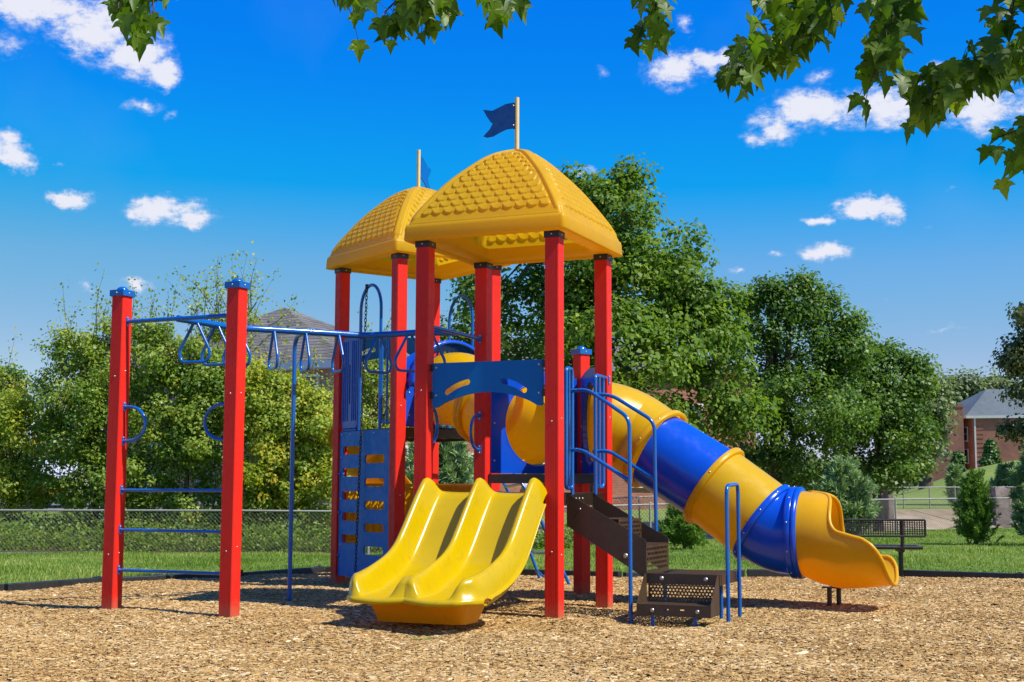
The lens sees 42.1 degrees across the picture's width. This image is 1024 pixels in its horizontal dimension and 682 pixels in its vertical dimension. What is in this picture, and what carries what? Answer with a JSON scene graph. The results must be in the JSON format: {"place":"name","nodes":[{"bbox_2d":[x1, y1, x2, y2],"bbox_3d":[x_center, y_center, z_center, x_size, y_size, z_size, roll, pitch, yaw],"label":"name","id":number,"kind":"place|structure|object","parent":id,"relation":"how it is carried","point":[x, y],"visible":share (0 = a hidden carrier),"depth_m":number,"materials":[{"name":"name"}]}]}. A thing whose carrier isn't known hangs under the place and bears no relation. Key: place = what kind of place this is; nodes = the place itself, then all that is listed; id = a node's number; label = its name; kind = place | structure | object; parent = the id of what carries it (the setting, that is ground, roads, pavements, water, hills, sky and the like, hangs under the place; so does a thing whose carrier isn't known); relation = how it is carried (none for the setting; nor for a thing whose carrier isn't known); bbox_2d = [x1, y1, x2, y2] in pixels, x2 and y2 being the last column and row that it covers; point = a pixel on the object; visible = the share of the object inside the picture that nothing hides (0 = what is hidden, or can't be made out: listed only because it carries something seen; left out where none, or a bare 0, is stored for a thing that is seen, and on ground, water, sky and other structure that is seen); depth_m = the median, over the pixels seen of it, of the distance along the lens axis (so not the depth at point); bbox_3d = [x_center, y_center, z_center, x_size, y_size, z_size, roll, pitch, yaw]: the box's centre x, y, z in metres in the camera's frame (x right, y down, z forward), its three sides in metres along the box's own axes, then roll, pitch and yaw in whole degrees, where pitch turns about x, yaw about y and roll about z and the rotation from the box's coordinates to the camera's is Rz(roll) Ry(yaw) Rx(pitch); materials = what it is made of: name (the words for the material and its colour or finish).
{"place":"outdoors","nodes":[
{"label":"outdoors","id":0,"kind":"place"},
{"bbox_2d":[2,481,66,508],"bbox_3d":[-15.011,4.060,37.778,4.457,1.477,1.694,1,-6,-4],"label":"parked car","id":1,"kind":"object","parent":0,"point":[30,507],"visible":0.08,"depth_m":37.10,"materials":[{"name":"paint"}]},
{"bbox_2d":[33,460,104,505],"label":"parked car","id":2,"kind":"object","parent":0,"point":[58,468],"depth_m":40.76,"materials":[{"name":"paint"}]},
{"bbox_2d":[0,499,330,511],"bbox_3d":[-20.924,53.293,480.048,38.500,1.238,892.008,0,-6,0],"label":"parking lot","id":3,"kind":"structure","parent":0,"point":[54,505],"depth_m":41.20,"materials":[{"name":"grey asphalt"}]},
{"bbox_2d":[0,361,40,408],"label":"oak tree","id":4,"kind":"object","parent":3,"relation":"on","point":[15,372],"visible":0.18,"depth_m":59.78,"materials":[{"name":"green plant"}]},
{"bbox_2d":[107,308,411,502],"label":"brick house","id":5,"kind":"structure","parent":3,"relation":"on","point":[325,351],"depth_m":54.89,"materials":[{"name":"brown brick"}]},
{"bbox_2d":[299,374,319,390],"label":"window","id":6,"kind":"structure","parent":5,"relation":"in","point":[316,375],"depth_m":52.77,"materials":[{"name":"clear glass"}]},
{"bbox_2d":[0,534,371,552],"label":"soil bank","id":7,"kind":"structure","parent":0,"point":[86,535],"depth_m":28.44,"materials":[{"name":"green plant"}]},
{"bbox_2d":[0,511,572,553],"bbox_3d":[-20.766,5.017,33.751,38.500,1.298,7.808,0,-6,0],"label":"verge","id":8,"kind":"structure","parent":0,"point":[40,513],"depth_m":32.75,"materials":[{"name":"green plant"}]},
{"bbox_2d":[0,326,61,530],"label":"bushy tree","id":9,"kind":"object","parent":8,"relation":"on","point":[14,476],"visible":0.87,"depth_m":31.03,"materials":[{"name":"green plant"}]},
{"bbox_2d":[14,262,151,534],"bbox_3d":[-9.963,1.494,30.976,3.334,6.697,2.582,0,-6,0],"label":"bushy tree","id":10,"kind":"object","parent":8,"relation":"on","point":[89,357],"visible":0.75,"depth_m":30.63,"materials":[{"name":"green plant"}]},
{"bbox_2d":[40,241,308,353],"bbox_3d":[-8.108,-0.955,32.397,6.440,2.808,1.780,0,-6,0],"label":"young tree","id":11,"kind":"object","parent":8,"relation":"on","point":[208,297],"visible":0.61,"depth_m":32.09,"materials":[{"name":"green plant"}]},
{"bbox_2d":[100,276,257,536],"bbox_3d":[-7.618,1.706,30.849,3.858,6.427,2.869,0,-6,0],"label":"bushy tree","id":12,"kind":"object","parent":8,"relation":"on","point":[198,389],"visible":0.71,"depth_m":30.50,"materials":[{"name":"green plant"}]},
{"bbox_2d":[164,253,267,370],"bbox_3d":[-7.281,1.230,32.651,2.481,6.771,1.643,2,-7,-20],"label":"bushy tree","id":13,"kind":"object","parent":8,"relation":"on","point":[216,334],"visible":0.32,"depth_m":32.70,"materials":[{"name":"green plant"}]},
{"bbox_2d":[209,313,364,536],"bbox_3d":[-5.183,2.073,30.591,3.593,5.594,2.679,0,-6,0],"label":"bushy tree","id":14,"kind":"object","parent":8,"relation":"on","point":[268,393],"visible":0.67,"depth_m":30.06,"materials":[{"name":"green plant"}]},
{"bbox_2d":[327,308,408,428],"bbox_3d":[-3.447,1.863,33.033,2.422,5.639,2.151,0,-6,0],"label":"bushy tree","id":15,"kind":"object","parent":8,"relation":"on","point":[370,389],"visible":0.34,"depth_m":32.88,"materials":[{"name":"green plant"}]},
{"bbox_2d":[0,527,1023,640],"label":"ground","id":16,"kind":"structure","parent":0,"point":[889,551],"depth_m":22.70,"materials":[{"name":"green plant"}]},
{"bbox_2d":[4,576,101,590],"bbox_3d":[-4.795,2.566,13.986,0.100,0.124,1.258,-4,-7,31],"label":"border timber","id":17,"kind":"object","parent":16,"relation":"on","point":[27,586],"visible":0.61,"depth_m":13.84,"materials":[{"name":"black plastic"}]},
{"bbox_2d":[123,574,165,581],"bbox_3d":[-4.172,2.659,14.765,0.665,0.123,0.100,5,-8,-40],"label":"border timber","id":18,"kind":"object","parent":16,"relation":"on","point":[147,577],"visible":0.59,"depth_m":14.80,"materials":[{"name":"black plastic"}]},
{"bbox_2d":[166,570,242,578],"bbox_3d":[-3.573,2.747,15.495,0.100,0.124,1.140,-4,-7,33],"label":"border timber","id":19,"kind":"object","parent":16,"relation":"on","point":[176,576],"visible":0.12,"depth_m":15.26,"materials":[{"name":"black plastic"}]},
{"bbox_2d":[243,565,324,575],"bbox_3d":[-2.862,2.919,16.709,0.100,0.128,1.590,-3,-7,28],"label":"border timber","id":20,"kind":"object","parent":16,"relation":"on","point":[315,569],"visible":0.58,"depth_m":16.86,"materials":[{"name":"black plastic"}]},
{"bbox_2d":[405,424,473,483],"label":"pine tree","id":21,"kind":"object","parent":16,"relation":"on","point":[456,466],"visible":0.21,"depth_m":24.96,"materials":[{"name":"green plant"}]},
{"bbox_2d":[0,497,1020,553],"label":"chain link fence","id":22,"kind":"object","parent":16,"relation":"on","point":[368,547],"visible":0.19,"depth_m":27.83,"materials":[{"name":"metal"}]},
{"bbox_2d":[0,572,1023,681],"bbox_3d":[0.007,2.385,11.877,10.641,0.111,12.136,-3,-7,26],"label":"wood chips","id":23,"kind":"object","parent":16,"relation":"on","point":[204,643],"visible":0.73,"depth_m":9.38,"materials":[{"name":"beige wood"}]},
{"bbox_2d":[101,97,898,626],"bbox_3d":[-0.876,0.115,12.973,5.860,5.000,7.316,5,-8,-38],"label":"play structure","id":24,"kind":"object","parent":23,"relation":"on","point":[461,553],"visible":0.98,"depth_m":11.69,"materials":[{"name":"metal"}]},
{"bbox_2d":[520,569,621,576],"bbox_3d":[0.666,2.825,16.082,1.417,0.128,0.100,-3,-7,30],"label":"border timber","id":25,"kind":"object","parent":23,"relation":"on","point":[531,572],"visible":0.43,"depth_m":16.08,"materials":[{"name":"black plastic"}]},
{"bbox_2d":[100,0,1023,199],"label":"overhanging maple","id":26,"kind":"object","parent":16,"relation":"on","point":[989,70],"visible":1,"depth_m":5.03,"materials":[{"name":"green plant"}]},
{"bbox_2d":[658,502,709,548],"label":"pine tree","id":27,"kind":"object","parent":16,"relation":"on","point":[675,528],"visible":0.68,"depth_m":26.55,"materials":[{"name":"green plant"}]},
{"bbox_2d":[623,569,744,576],"bbox_3d":[2.080,2.823,16.033,1.604,0.124,0.100,3,-7,-20],"label":"border timber","id":28,"kind":"object","parent":16,"relation":"on","point":[635,574],"visible":0.16,"depth_m":15.77,"materials":[{"name":"black plastic"}]},
{"bbox_2d":[534,509,1017,544],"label":"concrete channel","id":29,"kind":"object","parent":16,"relation":"on","point":[900,514],"visible":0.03,"depth_m":50.94,"materials":[{"name":"grey concrete"}]},
{"bbox_2d":[440,152,784,544],"bbox_3d":[2.430,0.462,36.201,10.424,11.807,6.414,0,-6,0],"label":"maple tree","id":30,"kind":"object","parent":29,"relation":"on","point":[692,305],"visible":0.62,"depth_m":36.46,"materials":[{"name":"green plant"}]},
{"bbox_2d":[716,264,889,491],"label":"pear tree","id":31,"kind":"object","parent":29,"relation":"on","point":[847,352],"visible":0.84,"depth_m":41.52,"materials":[{"name":"green plant"}]},
{"bbox_2d":[797,337,942,530],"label":"pear tree","id":32,"kind":"object","parent":29,"relation":"on","point":[880,467],"visible":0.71,"depth_m":44.43,"materials":[{"name":"green plant"}]},
{"bbox_2d":[866,491,885,517],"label":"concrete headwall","id":33,"kind":"object","parent":29,"relation":"on","point":[883,503],"visible":0.16,"depth_m":50.04,"materials":[{"name":"grey concrete"}]},
{"bbox_2d":[886,490,893,518],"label":"concrete pillar","id":34,"kind":"structure","parent":29,"relation":"on","point":[888,496],"depth_m":49.75,"materials":[{"name":"grey concrete"}]},
{"bbox_2d":[989,486,1012,526],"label":"stone pier","id":35,"kind":"structure","parent":29,"relation":"on","point":[999,491],"depth_m":51.52,"materials":[{"name":"concrete"}]},
{"bbox_2d":[747,569,898,576],"bbox_3d":[3.816,2.858,16.298,1.861,0.129,0.100,0,-6,1],"label":"border timber","id":36,"kind":"object","parent":16,"relation":"on","point":[758,573],"visible":0.11,"depth_m":16.26,"materials":[{"name":"black plastic"}]},
{"bbox_2d":[809,454,882,534],"bbox_3d":[7.283,3.507,29.323,1.829,2.042,1.609,0,-6,0],"label":"pine tree","id":37,"kind":"object","parent":16,"relation":"on","point":[847,485],"visible":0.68,"depth_m":29.05,"materials":[{"name":"green plant"}]},
{"bbox_2d":[843,519,926,576],"bbox_3d":[4.155,2.580,16.283,1.734,0.813,0.376,0,-6,5],"label":"bench","id":38,"kind":"object","parent":16,"relation":"on","point":[901,548],"visible":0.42,"depth_m":16.11,"materials":[{"name":"metal"}]},
{"bbox_2d":[904,570,1023,578],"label":"border timber","id":39,"kind":"object","parent":16,"relation":"on","point":[931,573],"visible":0.67,"depth_m":15.95,"materials":[{"name":"black plastic"}]},
{"bbox_2d":[949,467,1004,544],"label":"pine tree","id":40,"kind":"object","parent":16,"relation":"on","point":[976,515],"visible":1,"depth_m":27.13,"materials":[{"name":"green plant"}]},
{"bbox_2d":[1002,438,1023,536],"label":"pine tree","id":41,"kind":"object","parent":16,"relation":"on","point":[1018,477],"visible":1,"depth_m":26.84,"materials":[{"name":"green plant"}]},
{"bbox_2d":[0,0,1023,552],"label":"sky","id":42,"kind":"structure","parent":0,"point":[257,121],"materials":[{"name":"blue"}]},
{"bbox_2d":[540,460,1020,529],"bbox_3d":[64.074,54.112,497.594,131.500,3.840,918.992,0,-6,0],"label":"bank","id":43,"kind":"structure","parent":0,"point":[990,469],"depth_m":84.60,"materials":[{"name":"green plant"}]},
{"bbox_2d":[7,431,931,489],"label":"treeline","id":44,"kind":"object","parent":43,"relation":"on","point":[767,472],"visible":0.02,"depth_m":182.45,"materials":[{"name":"green plant"}]},
{"bbox_2d":[465,338,756,513],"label":"brick building","id":45,"kind":"structure","parent":43,"relation":"on","point":[619,486],"depth_m":64.06,"materials":[{"name":"red brick"}]},
{"bbox_2d":[686,404,703,432],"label":"window","id":46,"kind":"structure","parent":45,"relation":"in","point":[698,404],"depth_m":65.17,"materials":[{"name":"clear glass"}]},
{"bbox_2d":[542,486,1015,526],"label":"chain link fence","id":47,"kind":"object","parent":43,"relation":"on","point":[639,497],"visible":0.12,"depth_m":53.00,"materials":[{"name":"metal"}]},
{"bbox_2d":[888,365,962,489],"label":"oak tree","id":48,"kind":"object","parent":43,"relation":"on","point":[939,407],"visible":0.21,"depth_m":103.63,"materials":[{"name":"green plant"}]},
{"bbox_2d":[944,462,964,503],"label":"pine tree","id":49,"kind":"object","parent":43,"relation":"on","point":[954,472],"visible":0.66,"depth_m":59.52,"materials":[{"name":"green plant"}]},
{"bbox_2d":[950,450,966,472],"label":"arborvitae","id":50,"kind":"object","parent":43,"relation":"on","point":[957,457],"visible":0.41,"depth_m":127.10,"materials":[{"name":"green plant"}]},
{"bbox_2d":[931,389,1023,481],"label":"apartment block","id":51,"kind":"structure","parent":43,"relation":"on","point":[982,413],"depth_m":149.47,"materials":[{"name":"red brick"}]},
{"bbox_2d":[964,449,968,463],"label":"window","id":52,"kind":"structure","parent":51,"relation":"in","point":[966,451],"depth_m":150.52,"materials":[{"name":"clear glass"}]},
{"bbox_2d":[964,427,968,441],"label":"window","id":53,"kind":"structure","parent":51,"relation":"in","point":[965,428],"depth_m":150.89,"materials":[{"name":"clear glass"}]},
{"bbox_2d":[936,365,1022,403],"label":"oak tree","id":54,"kind":"object","parent":43,"relation":"on","point":[975,385],"visible":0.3,"depth_m":173.61,"materials":[{"name":"green plant"}]},
{"bbox_2d":[977,438,1001,466],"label":"arborvitae","id":55,"kind":"object","parent":43,"relation":"on","point":[990,455],"visible":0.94,"depth_m":125.14,"materials":[{"name":"green plant"}]},
{"bbox_2d":[987,460,1017,503],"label":"pine tree","id":56,"kind":"object","parent":43,"relation":"on","point":[1001,472],"visible":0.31,"depth_m":61.46,"materials":[{"name":"green plant"}]},
{"bbox_2d":[988,301,1023,449],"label":"oak tree","id":57,"kind":"object","parent":43,"relation":"on","point":[1010,359],"visible":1,"depth_m":59.82,"materials":[{"name":"green plant"}]}
]}

